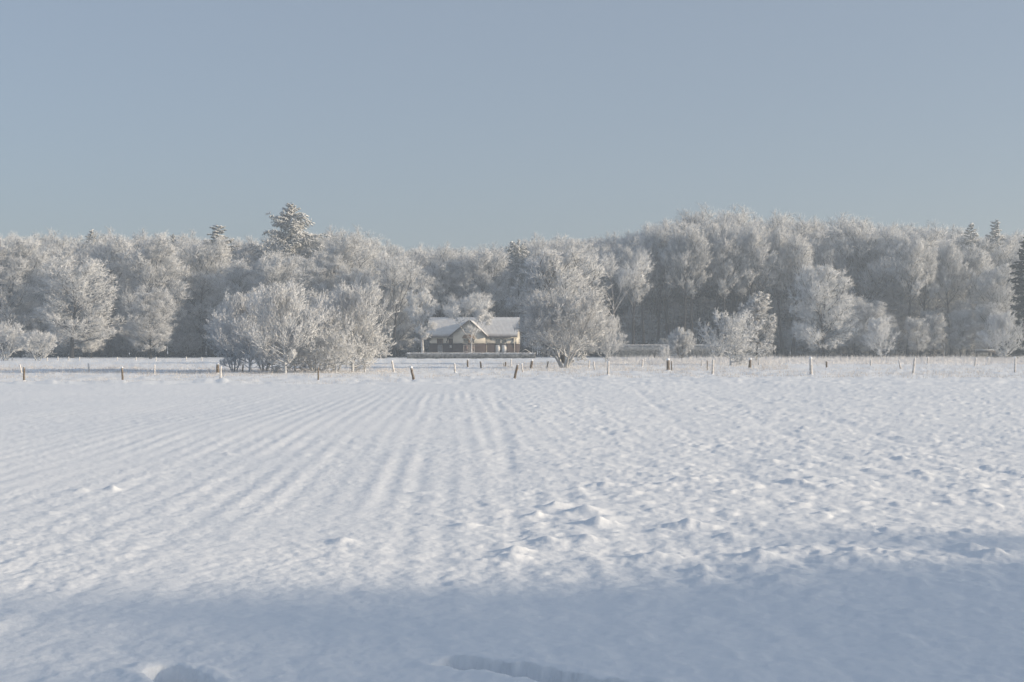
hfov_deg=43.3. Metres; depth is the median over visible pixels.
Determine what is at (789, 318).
beech tree
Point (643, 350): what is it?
hedge
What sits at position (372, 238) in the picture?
beech tree
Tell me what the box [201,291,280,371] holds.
shrub
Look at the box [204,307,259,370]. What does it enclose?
shrub
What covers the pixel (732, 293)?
beech tree
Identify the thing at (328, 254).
beech tree
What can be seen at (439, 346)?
door
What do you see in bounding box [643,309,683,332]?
beech tree
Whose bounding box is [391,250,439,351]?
beech tree
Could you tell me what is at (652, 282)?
beech tree
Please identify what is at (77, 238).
beech tree
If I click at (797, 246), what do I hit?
beech tree
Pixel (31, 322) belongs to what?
beech sapling
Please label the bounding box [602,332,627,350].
undergrowth bush
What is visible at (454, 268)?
beech tree
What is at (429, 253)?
beech tree
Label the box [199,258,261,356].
beech tree
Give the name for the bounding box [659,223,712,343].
beech tree
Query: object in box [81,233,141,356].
beech tree
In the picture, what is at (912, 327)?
beech sapling
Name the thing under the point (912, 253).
beech tree
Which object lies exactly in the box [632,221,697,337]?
beech tree
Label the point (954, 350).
undergrowth bush
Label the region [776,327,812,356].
undergrowth bush
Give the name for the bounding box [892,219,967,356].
beech tree
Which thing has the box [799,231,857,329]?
beech tree
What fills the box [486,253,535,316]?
beech tree
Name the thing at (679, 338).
bush
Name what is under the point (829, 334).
undergrowth bush
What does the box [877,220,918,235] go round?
beech tree
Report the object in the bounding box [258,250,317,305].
beech tree
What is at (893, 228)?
beech tree
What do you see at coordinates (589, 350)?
undergrowth bush
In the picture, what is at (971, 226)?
spruce tree
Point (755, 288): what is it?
beech tree
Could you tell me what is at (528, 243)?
beech tree
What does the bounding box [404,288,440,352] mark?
tree
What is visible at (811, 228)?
beech tree
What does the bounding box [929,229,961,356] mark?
beech tree
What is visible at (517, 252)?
tree
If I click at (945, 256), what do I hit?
beech tree
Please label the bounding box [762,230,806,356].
beech tree
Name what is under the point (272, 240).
beech tree
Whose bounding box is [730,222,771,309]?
beech tree
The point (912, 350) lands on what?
undergrowth bush
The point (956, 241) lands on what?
beech tree
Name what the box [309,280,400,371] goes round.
shrub
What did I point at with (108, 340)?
beech sapling
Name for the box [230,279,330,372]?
shrub
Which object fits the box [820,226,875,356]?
beech tree
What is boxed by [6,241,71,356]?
beech tree
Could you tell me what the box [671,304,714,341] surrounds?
beech tree
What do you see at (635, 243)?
beech tree
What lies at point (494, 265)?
beech tree
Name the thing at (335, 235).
beech tree
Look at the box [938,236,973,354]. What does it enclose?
beech tree
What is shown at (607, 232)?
beech tree
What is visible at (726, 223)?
beech tree
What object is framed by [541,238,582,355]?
beech tree
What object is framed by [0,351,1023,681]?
ground
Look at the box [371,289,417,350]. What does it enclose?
beech sapling
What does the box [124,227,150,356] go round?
beech tree
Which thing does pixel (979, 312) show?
beech sapling
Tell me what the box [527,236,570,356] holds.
beech tree
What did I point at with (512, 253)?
beech tree
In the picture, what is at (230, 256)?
beech tree
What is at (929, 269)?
beech tree
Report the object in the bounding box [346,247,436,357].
oak tree
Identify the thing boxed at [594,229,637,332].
beech tree
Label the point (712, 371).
fence post
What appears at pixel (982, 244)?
beech tree
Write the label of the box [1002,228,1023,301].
beech tree
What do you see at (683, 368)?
tall grass
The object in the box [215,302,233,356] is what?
beech sapling
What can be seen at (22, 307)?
beech sapling
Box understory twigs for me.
[619,295,1011,356]
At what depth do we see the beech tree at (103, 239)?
293.00 m
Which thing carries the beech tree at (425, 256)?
on the ground at (544, 525)
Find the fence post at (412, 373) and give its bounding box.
[410,366,414,379]
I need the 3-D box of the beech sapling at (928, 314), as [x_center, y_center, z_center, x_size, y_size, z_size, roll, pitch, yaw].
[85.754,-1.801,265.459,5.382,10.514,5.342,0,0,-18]
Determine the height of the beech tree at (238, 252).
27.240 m
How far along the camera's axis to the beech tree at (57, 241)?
303.98 m
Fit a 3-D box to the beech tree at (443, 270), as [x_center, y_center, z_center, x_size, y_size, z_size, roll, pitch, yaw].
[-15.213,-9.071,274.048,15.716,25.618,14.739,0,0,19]
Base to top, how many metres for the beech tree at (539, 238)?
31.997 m
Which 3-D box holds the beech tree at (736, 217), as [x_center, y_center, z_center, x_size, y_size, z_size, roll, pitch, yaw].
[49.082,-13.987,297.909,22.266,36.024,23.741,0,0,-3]
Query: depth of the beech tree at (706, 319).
321.90 m
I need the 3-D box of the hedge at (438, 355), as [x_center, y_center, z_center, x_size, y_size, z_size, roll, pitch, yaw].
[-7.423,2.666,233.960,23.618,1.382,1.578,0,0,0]
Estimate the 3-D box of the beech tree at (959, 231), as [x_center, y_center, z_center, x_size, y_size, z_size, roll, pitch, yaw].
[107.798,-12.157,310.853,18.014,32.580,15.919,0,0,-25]
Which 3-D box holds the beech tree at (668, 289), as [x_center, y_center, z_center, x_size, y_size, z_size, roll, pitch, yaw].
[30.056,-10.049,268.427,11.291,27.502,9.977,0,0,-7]
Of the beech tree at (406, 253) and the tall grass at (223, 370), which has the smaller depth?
the tall grass at (223, 370)
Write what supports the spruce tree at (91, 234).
on the ground at (544, 525)
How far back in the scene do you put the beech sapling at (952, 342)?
263.51 m
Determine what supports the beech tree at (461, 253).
on the ground at (544, 525)
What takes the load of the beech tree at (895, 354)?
on the ground at (544, 525)
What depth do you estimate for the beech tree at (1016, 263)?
285.69 m
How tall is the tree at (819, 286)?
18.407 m
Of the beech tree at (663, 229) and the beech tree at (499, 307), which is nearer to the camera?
the beech tree at (499, 307)
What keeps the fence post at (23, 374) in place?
on the ground at (544, 525)
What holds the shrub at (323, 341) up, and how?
on the ground at (544, 525)
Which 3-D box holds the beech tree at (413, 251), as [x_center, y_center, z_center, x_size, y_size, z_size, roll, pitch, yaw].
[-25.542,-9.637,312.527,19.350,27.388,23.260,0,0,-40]
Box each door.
[438,345,441,352]
[463,345,467,352]
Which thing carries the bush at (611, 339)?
on the ground at (544, 525)
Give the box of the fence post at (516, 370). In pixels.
[512,364,518,378]
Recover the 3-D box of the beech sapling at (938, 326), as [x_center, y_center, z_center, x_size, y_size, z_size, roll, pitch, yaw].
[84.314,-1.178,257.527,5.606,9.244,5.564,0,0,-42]
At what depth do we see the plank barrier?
245.99 m
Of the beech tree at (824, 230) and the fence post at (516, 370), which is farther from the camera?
the beech tree at (824, 230)
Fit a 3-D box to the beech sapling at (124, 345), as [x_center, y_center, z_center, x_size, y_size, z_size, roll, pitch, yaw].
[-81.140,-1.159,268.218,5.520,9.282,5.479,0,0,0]
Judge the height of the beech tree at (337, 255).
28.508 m
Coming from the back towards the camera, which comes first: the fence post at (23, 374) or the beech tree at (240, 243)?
the beech tree at (240, 243)
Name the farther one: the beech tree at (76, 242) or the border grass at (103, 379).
the beech tree at (76, 242)
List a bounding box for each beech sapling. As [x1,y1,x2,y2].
[3,295,39,357]
[21,303,43,356]
[26,306,55,357]
[76,309,104,357]
[93,296,125,348]
[112,315,131,356]
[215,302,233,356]
[367,305,401,352]
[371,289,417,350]
[831,297,856,356]
[833,292,870,356]
[850,301,895,356]
[856,298,890,356]
[882,315,901,356]
[902,316,930,357]
[918,309,941,356]
[920,312,947,356]
[943,308,973,355]
[950,308,974,355]
[969,302,1002,356]
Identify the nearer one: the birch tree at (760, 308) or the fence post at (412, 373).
the fence post at (412, 373)
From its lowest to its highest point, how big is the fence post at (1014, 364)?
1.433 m
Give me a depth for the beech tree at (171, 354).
292.63 m
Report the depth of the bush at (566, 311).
114.19 m
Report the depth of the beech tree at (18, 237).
310.85 m
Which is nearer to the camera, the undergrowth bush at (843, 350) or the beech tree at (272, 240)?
the undergrowth bush at (843, 350)
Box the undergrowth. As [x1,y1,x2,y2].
[0,290,1023,355]
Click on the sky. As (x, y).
(466, 123)
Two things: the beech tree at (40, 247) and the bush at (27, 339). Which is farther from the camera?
the beech tree at (40, 247)
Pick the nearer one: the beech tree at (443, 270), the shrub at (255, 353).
the shrub at (255, 353)
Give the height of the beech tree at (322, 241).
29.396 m
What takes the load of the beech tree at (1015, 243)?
on the ground at (544, 525)
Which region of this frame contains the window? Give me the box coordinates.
[437,338,442,343]
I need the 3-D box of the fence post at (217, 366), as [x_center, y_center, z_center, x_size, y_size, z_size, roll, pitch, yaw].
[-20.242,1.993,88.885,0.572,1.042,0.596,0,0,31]
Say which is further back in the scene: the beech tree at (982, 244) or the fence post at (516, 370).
the beech tree at (982, 244)
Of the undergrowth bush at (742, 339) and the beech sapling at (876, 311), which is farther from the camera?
the undergrowth bush at (742, 339)
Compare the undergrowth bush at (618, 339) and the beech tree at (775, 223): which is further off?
the beech tree at (775, 223)
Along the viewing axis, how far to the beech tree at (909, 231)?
304.07 m
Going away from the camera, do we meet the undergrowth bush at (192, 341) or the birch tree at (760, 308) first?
the birch tree at (760, 308)
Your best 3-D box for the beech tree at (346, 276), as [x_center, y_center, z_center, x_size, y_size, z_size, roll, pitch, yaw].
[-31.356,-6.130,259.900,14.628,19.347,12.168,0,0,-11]
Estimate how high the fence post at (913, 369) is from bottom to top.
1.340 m
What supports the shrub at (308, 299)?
on the ground at (544, 525)
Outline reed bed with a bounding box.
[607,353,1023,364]
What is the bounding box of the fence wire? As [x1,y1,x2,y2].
[226,363,394,368]
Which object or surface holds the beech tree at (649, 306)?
on the ground at (544, 525)
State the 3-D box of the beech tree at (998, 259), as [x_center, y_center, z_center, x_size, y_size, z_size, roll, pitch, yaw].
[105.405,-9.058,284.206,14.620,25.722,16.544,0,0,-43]
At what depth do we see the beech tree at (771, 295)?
298.87 m
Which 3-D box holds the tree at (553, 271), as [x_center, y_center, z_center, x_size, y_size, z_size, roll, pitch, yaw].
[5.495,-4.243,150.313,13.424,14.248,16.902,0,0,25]
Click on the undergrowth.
(534, 351)
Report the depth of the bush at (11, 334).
191.49 m
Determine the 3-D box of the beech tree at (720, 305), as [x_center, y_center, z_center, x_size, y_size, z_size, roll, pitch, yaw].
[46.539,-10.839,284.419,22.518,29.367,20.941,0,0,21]
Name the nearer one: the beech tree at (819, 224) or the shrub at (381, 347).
the shrub at (381, 347)
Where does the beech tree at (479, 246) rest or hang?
on the ground at (544, 525)
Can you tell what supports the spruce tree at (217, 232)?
on the ground at (544, 525)
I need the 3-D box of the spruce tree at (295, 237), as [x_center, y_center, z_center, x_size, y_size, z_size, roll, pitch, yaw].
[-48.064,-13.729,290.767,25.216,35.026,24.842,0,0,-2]
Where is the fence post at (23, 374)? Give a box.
[22,367,25,380]
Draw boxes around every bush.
[0,319,24,360]
[4,333,43,356]
[16,329,57,360]
[53,331,89,356]
[54,328,70,356]
[97,340,119,355]
[114,327,158,356]
[166,328,204,357]
[400,339,416,355]
[511,282,614,367]
[576,341,596,355]
[591,314,628,362]
[602,329,635,344]
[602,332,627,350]
[655,338,668,344]
[657,345,669,360]
[667,326,695,358]
[696,308,775,365]
[730,329,761,344]
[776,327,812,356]
[782,324,827,356]
[806,329,843,356]
[826,345,846,356]
[860,317,899,358]
[900,335,929,356]
[942,344,965,356]
[964,338,981,356]
[976,311,1023,358]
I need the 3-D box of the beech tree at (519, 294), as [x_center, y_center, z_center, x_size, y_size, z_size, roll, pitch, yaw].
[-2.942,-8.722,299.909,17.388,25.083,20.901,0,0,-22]
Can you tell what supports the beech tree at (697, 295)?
on the ground at (544, 525)
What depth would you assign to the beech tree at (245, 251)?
302.52 m
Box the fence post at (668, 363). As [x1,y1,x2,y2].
[665,358,670,370]
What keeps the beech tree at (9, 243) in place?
on the ground at (544, 525)
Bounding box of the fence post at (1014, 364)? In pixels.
[1014,357,1015,371]
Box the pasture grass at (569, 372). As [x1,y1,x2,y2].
[0,358,1023,379]
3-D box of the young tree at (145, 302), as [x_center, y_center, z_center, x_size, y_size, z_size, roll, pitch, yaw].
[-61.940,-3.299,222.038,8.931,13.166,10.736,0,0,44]
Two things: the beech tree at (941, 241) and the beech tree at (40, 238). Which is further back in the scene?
the beech tree at (40, 238)
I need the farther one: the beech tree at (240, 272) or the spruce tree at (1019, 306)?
the beech tree at (240, 272)
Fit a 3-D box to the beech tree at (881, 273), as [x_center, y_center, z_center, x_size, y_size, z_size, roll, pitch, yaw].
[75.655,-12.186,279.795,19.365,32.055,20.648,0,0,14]
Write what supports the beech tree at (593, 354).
on the ground at (544, 525)
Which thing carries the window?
in the house
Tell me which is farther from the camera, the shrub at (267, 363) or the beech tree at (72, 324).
the beech tree at (72, 324)
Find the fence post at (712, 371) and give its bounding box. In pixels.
[710,359,713,374]
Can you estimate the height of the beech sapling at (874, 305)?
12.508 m
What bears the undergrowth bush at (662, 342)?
on the ground at (544, 525)
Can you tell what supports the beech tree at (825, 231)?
on the ground at (544, 525)
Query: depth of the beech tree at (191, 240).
302.14 m
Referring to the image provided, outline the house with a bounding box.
[426,317,521,352]
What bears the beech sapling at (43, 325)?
on the ground at (544, 525)
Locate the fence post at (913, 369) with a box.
[912,358,915,374]
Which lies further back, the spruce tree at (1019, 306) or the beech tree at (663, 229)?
the beech tree at (663, 229)
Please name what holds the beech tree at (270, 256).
on the ground at (544, 525)
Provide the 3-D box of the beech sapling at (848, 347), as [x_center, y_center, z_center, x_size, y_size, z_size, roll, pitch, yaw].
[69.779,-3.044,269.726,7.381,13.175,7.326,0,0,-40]
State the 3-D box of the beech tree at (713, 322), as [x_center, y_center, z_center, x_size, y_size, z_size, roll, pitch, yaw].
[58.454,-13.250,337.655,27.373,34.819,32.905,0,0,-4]
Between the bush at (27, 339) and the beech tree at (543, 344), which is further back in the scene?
the beech tree at (543, 344)
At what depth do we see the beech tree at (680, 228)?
292.29 m
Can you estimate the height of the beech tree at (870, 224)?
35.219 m
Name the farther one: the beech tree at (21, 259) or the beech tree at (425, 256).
the beech tree at (425, 256)
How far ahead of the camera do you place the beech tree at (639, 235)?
309.93 m
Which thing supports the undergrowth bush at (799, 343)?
on the ground at (544, 525)
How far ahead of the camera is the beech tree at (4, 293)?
280.00 m
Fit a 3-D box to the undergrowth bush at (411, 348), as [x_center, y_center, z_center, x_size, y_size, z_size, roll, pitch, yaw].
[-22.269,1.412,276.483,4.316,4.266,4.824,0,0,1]
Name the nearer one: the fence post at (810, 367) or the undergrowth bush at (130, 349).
the fence post at (810, 367)
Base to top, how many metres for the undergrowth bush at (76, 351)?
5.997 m
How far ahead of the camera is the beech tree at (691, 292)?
261.02 m
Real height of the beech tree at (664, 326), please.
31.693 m
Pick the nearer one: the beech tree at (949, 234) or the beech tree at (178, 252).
the beech tree at (178, 252)
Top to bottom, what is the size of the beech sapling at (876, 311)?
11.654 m
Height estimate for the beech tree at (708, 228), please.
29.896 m
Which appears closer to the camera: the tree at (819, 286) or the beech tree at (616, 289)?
the tree at (819, 286)
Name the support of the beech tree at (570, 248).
on the ground at (544, 525)
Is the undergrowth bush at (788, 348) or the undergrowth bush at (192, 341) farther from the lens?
the undergrowth bush at (788, 348)
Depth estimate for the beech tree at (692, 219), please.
301.06 m
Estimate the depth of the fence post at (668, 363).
100.32 m
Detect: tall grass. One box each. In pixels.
[0,365,408,373]
[497,359,787,370]
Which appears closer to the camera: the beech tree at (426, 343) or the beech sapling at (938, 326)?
the beech sapling at (938, 326)
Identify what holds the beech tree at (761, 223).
on the ground at (544, 525)
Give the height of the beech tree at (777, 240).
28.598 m
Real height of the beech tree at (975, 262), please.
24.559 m
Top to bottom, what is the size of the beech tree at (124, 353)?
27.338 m
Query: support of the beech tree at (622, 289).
on the ground at (544, 525)
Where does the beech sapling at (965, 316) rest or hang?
on the ground at (544, 525)
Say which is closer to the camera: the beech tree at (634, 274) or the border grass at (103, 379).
the border grass at (103, 379)
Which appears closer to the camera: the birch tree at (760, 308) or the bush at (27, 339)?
the birch tree at (760, 308)
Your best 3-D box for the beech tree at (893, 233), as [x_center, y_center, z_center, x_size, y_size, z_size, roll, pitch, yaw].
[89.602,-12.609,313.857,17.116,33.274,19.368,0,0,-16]
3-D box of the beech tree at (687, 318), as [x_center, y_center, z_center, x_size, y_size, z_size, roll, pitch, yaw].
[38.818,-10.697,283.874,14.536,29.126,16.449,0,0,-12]
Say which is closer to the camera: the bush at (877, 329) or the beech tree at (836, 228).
the bush at (877, 329)
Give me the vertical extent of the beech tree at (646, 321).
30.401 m
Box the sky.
[0,0,1023,350]
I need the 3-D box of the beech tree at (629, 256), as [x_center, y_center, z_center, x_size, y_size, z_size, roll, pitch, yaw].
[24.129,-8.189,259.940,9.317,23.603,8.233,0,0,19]
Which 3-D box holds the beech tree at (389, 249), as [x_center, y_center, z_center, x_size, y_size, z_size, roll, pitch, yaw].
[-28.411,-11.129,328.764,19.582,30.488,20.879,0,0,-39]
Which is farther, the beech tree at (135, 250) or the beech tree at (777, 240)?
the beech tree at (135, 250)
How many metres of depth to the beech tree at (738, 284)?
262.52 m
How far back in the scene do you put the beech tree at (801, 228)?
280.72 m
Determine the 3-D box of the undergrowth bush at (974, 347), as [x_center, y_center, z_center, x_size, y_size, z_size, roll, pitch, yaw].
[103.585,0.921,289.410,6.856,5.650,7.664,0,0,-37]
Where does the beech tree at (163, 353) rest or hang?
on the ground at (544, 525)
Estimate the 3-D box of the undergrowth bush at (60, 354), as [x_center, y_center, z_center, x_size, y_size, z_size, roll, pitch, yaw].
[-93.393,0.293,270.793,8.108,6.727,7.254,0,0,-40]
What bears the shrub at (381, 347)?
on the ground at (544, 525)
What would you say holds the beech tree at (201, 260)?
on the ground at (544, 525)
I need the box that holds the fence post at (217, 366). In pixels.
[216,362,219,373]
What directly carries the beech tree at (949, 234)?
on the ground at (544, 525)
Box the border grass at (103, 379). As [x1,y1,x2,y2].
[4,375,405,383]
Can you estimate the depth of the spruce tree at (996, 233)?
289.79 m
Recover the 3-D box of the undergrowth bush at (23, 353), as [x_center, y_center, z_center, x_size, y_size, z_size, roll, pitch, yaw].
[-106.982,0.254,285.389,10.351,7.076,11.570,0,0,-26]
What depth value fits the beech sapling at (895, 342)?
260.89 m
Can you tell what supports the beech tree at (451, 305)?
on the ground at (544, 525)
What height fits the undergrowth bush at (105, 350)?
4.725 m
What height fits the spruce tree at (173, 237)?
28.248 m
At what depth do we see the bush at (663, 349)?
164.86 m
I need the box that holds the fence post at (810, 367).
[809,357,813,374]
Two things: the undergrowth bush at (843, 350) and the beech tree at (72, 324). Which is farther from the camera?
the undergrowth bush at (843, 350)
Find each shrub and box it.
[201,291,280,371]
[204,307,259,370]
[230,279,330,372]
[232,297,291,370]
[245,333,305,372]
[268,319,324,370]
[277,287,342,370]
[281,325,361,372]
[305,292,362,370]
[306,329,357,371]
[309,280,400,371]
[333,320,395,371]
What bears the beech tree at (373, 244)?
on the ground at (544, 525)
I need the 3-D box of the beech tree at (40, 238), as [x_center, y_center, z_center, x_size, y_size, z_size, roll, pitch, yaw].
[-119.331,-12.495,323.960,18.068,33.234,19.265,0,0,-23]
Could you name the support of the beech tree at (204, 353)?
on the ground at (544, 525)
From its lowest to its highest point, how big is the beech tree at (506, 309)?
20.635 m
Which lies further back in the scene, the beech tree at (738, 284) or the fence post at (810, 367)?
the beech tree at (738, 284)
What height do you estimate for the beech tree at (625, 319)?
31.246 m
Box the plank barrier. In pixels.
[976,350,995,357]
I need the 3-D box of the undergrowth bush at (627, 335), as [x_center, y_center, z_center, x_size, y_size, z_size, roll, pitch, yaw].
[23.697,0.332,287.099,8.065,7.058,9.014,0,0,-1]
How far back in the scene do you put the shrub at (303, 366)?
97.94 m
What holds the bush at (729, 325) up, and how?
on the ground at (544, 525)
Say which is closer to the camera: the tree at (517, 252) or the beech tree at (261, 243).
the tree at (517, 252)
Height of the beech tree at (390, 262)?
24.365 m
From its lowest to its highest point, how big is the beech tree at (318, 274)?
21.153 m
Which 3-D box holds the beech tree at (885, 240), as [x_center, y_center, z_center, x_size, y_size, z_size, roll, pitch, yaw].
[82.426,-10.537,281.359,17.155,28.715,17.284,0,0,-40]
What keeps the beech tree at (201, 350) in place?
on the ground at (544, 525)
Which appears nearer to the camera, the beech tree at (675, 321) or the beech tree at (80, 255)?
the beech tree at (80, 255)
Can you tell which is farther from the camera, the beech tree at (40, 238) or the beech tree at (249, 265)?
the beech tree at (40, 238)
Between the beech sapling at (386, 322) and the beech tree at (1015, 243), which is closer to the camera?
the beech sapling at (386, 322)
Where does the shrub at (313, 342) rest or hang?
on the ground at (544, 525)
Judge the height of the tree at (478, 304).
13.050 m
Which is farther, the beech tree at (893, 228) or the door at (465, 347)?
the beech tree at (893, 228)
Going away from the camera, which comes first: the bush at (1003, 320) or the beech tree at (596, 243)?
the bush at (1003, 320)
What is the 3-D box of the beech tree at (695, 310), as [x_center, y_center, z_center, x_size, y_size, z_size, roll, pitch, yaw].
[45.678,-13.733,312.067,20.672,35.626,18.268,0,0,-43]
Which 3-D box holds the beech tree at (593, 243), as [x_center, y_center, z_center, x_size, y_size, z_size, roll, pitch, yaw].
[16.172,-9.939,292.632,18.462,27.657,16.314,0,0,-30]
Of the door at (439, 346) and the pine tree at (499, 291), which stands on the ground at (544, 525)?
the pine tree at (499, 291)
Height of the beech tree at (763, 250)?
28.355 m
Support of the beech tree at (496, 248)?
on the ground at (544, 525)
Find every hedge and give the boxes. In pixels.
[407,352,535,358]
[607,344,772,357]
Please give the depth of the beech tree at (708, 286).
291.87 m
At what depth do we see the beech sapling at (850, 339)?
258.57 m
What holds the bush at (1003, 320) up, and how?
on the ground at (544, 525)
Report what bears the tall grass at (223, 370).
on the ground at (544, 525)
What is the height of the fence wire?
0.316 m
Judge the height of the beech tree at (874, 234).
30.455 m
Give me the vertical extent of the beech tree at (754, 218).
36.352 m
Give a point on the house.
(500, 335)
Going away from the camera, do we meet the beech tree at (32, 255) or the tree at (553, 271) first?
the tree at (553, 271)
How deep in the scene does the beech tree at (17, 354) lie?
286.19 m
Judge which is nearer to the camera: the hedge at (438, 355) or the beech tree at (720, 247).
the hedge at (438, 355)
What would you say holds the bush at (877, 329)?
on the ground at (544, 525)
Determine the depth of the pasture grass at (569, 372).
93.27 m
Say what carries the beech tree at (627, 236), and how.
on the ground at (544, 525)
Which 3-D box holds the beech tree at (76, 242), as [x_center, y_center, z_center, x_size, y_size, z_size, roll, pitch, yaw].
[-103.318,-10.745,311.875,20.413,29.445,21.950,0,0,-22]
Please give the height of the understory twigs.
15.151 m
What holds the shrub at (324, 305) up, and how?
on the ground at (544, 525)
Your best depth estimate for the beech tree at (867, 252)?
279.63 m
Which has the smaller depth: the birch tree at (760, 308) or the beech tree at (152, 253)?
the birch tree at (760, 308)
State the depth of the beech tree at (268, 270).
257.14 m
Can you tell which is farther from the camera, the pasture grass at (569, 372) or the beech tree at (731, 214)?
the beech tree at (731, 214)
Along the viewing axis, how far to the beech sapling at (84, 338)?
253.88 m
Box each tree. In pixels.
[0,234,61,357]
[0,237,53,356]
[0,261,15,307]
[3,234,27,353]
[5,231,42,250]
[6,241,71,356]
[12,236,40,356]
[28,227,58,247]
[30,248,128,357]
[32,245,83,356]
[40,230,76,355]
[48,240,117,356]
[60,238,114,355]
[62,226,128,356]
[67,229,98,356]
[68,232,97,247]
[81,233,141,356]
[86,234,150,356]
[108,229,193,357]
[121,232,169,355]
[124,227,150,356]
[124,284,176,358]
[134,255,191,356]
[145,237,189,356]
[162,247,213,356]
[166,235,233,356]
[168,234,177,356]
[170,229,202,355]
[171,224,251,356]
[184,247,205,355]
[188,240,212,356]
[199,249,255,356]
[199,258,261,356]
[227,235,260,256]
[227,240,261,263]
[228,235,258,355]
[244,255,273,291]
[249,203,329,277]
[250,250,309,355]
[252,228,286,260]
[252,236,279,262]
[252,245,302,263]
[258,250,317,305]
[287,255,344,319]
[288,230,341,296]
[302,224,382,298]
[311,240,349,353]
[319,225,343,243]
[330,264,381,353]
[343,241,397,306]
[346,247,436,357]
[358,229,391,257]
[359,238,387,352]
[370,252,410,304]
[371,249,416,335]
[378,239,404,355]
[384,266,442,351]
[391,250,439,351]
[397,245,426,355]
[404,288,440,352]
[406,245,440,339]
[408,240,470,316]
[411,242,434,352]
[418,262,474,323]
[424,249,475,339]
[441,290,495,352]
[450,246,476,315]
[450,248,517,309]
[463,245,510,316]
[464,258,509,316]
[479,241,507,316]
[484,271,508,316]
[486,251,524,341]
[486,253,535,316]
[499,265,539,316]
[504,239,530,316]
[504,246,610,362]
[506,241,539,350]
[512,238,558,318]
[519,249,581,356]
[527,232,566,350]
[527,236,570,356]
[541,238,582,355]
[553,239,603,356]
[562,238,613,355]
[565,235,615,355]
[566,239,605,355]
[576,243,655,343]
[592,244,639,331]
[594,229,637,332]
[597,235,631,311]
[597,240,638,334]
[603,230,636,318]
[611,244,653,343]
[616,237,676,344]
[618,229,648,339]
[621,243,661,344]
[628,221,688,336]
[630,240,653,343]
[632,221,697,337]
[633,228,676,344]
[634,222,675,340]
[637,223,671,336]
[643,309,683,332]
[646,217,713,325]
[659,220,710,343]
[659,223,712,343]
[660,220,718,344]
[662,202,720,337]
[662,229,713,344]
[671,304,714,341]
[674,212,719,337]
[674,233,709,329]
[683,214,721,344]
[690,221,736,310]
[694,204,763,337]
[695,225,761,341]
[698,218,766,344]
[698,219,733,341]
[700,226,747,339]
[703,306,774,341]
[709,211,741,313]
[710,202,754,327]
[725,227,763,335]
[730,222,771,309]
[735,221,781,342]
[737,221,763,318]
[737,291,777,359]
[741,224,802,354]
[748,220,795,342]
[750,212,797,334]
[758,295,794,341]
[759,209,801,356]
[761,221,799,356]
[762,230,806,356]
[769,212,839,356]
[772,230,815,356]
[782,215,823,355]
[783,219,829,355]
[786,260,862,356]
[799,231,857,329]
[803,220,831,353]
[804,226,844,327]
[817,212,900,356]
[820,211,868,355]
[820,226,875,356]
[825,232,894,356]
[839,215,881,347]
[842,227,903,355]
[843,221,913,356]
[851,228,928,356]
[859,239,912,356]
[875,222,900,354]
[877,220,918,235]
[885,230,930,356]
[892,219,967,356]
[895,227,926,355]
[904,236,940,356]
[905,231,953,356]
[915,225,965,326]
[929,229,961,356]
[934,235,969,356]
[936,241,1000,356]
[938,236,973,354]
[941,223,977,331]
[941,223,986,354]
[941,230,977,355]
[957,263,1020,356]
[963,236,1022,296]
[964,242,1023,356]
[980,232,1021,249]
[985,220,1015,319]
[989,237,1023,357]
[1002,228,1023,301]
[1005,248,1023,296]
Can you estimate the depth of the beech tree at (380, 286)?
284.38 m
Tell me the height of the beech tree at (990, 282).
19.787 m

